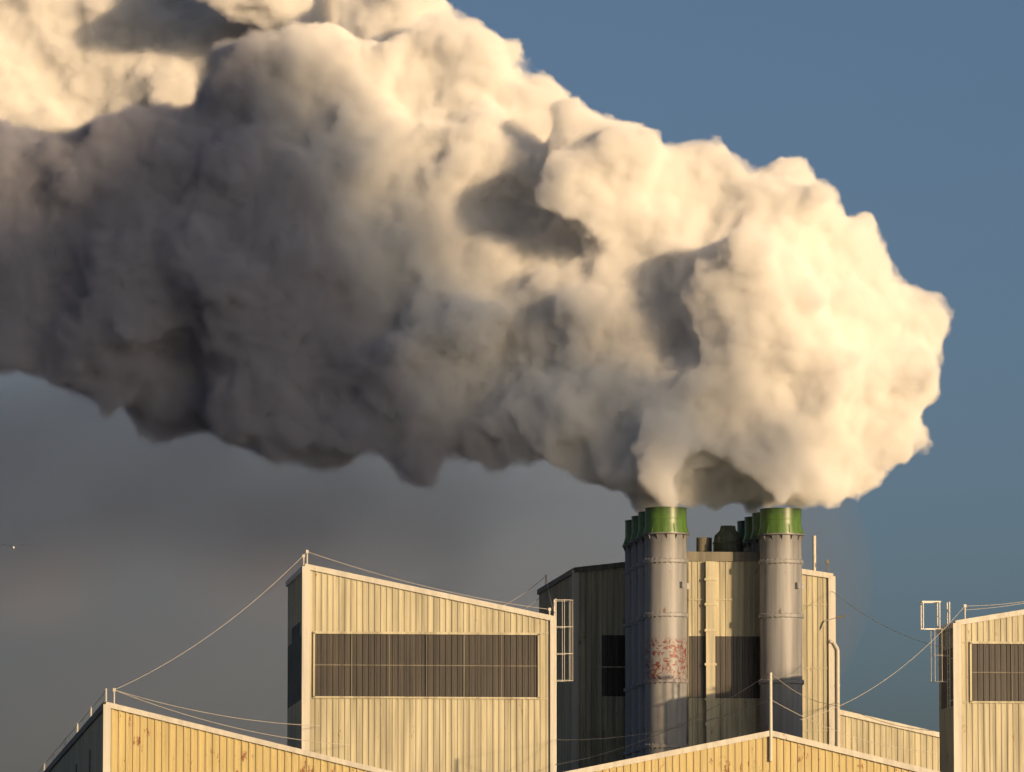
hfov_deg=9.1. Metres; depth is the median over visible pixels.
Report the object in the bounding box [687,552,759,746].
tower between stacks
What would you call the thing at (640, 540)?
stack
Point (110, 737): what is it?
yellow shed
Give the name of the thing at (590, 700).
building
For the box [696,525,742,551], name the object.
roof vents
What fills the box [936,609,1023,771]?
building block
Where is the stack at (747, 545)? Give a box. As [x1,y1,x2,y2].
[743,516,751,551]
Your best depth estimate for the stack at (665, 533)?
257.76 m
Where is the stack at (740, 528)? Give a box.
[737,520,744,551]
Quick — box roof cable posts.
[113,550,965,703]
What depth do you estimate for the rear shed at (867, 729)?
284.20 m
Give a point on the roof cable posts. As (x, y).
(549, 610)
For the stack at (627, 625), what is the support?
on the ground
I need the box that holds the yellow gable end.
[566,673,938,771]
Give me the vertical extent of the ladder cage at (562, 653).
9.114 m
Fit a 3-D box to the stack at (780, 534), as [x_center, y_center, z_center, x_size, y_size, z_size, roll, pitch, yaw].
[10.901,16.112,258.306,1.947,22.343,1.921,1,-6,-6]
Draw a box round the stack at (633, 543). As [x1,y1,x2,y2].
[629,515,637,757]
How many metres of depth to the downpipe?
268.29 m
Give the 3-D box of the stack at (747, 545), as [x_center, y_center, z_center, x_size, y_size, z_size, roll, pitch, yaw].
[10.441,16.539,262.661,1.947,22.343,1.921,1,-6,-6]
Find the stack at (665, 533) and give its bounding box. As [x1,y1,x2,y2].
[642,507,689,754]
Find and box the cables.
[39,552,1023,770]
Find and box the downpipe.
[829,639,839,746]
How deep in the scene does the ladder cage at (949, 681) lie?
244.99 m
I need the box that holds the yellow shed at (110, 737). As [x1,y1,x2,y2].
[44,688,392,771]
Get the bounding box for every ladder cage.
[554,599,572,680]
[931,602,952,708]
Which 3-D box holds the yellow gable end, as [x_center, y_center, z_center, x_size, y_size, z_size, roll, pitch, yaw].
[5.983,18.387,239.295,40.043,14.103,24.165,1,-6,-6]
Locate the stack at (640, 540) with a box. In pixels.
[635,511,644,756]
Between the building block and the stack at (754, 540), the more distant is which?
the stack at (754, 540)
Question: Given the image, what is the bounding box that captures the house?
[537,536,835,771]
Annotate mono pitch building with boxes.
[286,563,555,771]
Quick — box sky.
[0,0,1023,771]
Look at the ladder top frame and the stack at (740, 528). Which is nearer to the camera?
the ladder top frame
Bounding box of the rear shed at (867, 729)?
[840,710,939,771]
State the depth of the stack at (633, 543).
262.36 m
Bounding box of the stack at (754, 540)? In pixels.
[749,512,759,551]
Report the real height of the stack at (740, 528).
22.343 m
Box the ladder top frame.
[920,601,940,629]
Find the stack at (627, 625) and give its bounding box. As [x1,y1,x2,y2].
[622,520,631,758]
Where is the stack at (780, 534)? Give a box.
[757,508,803,737]

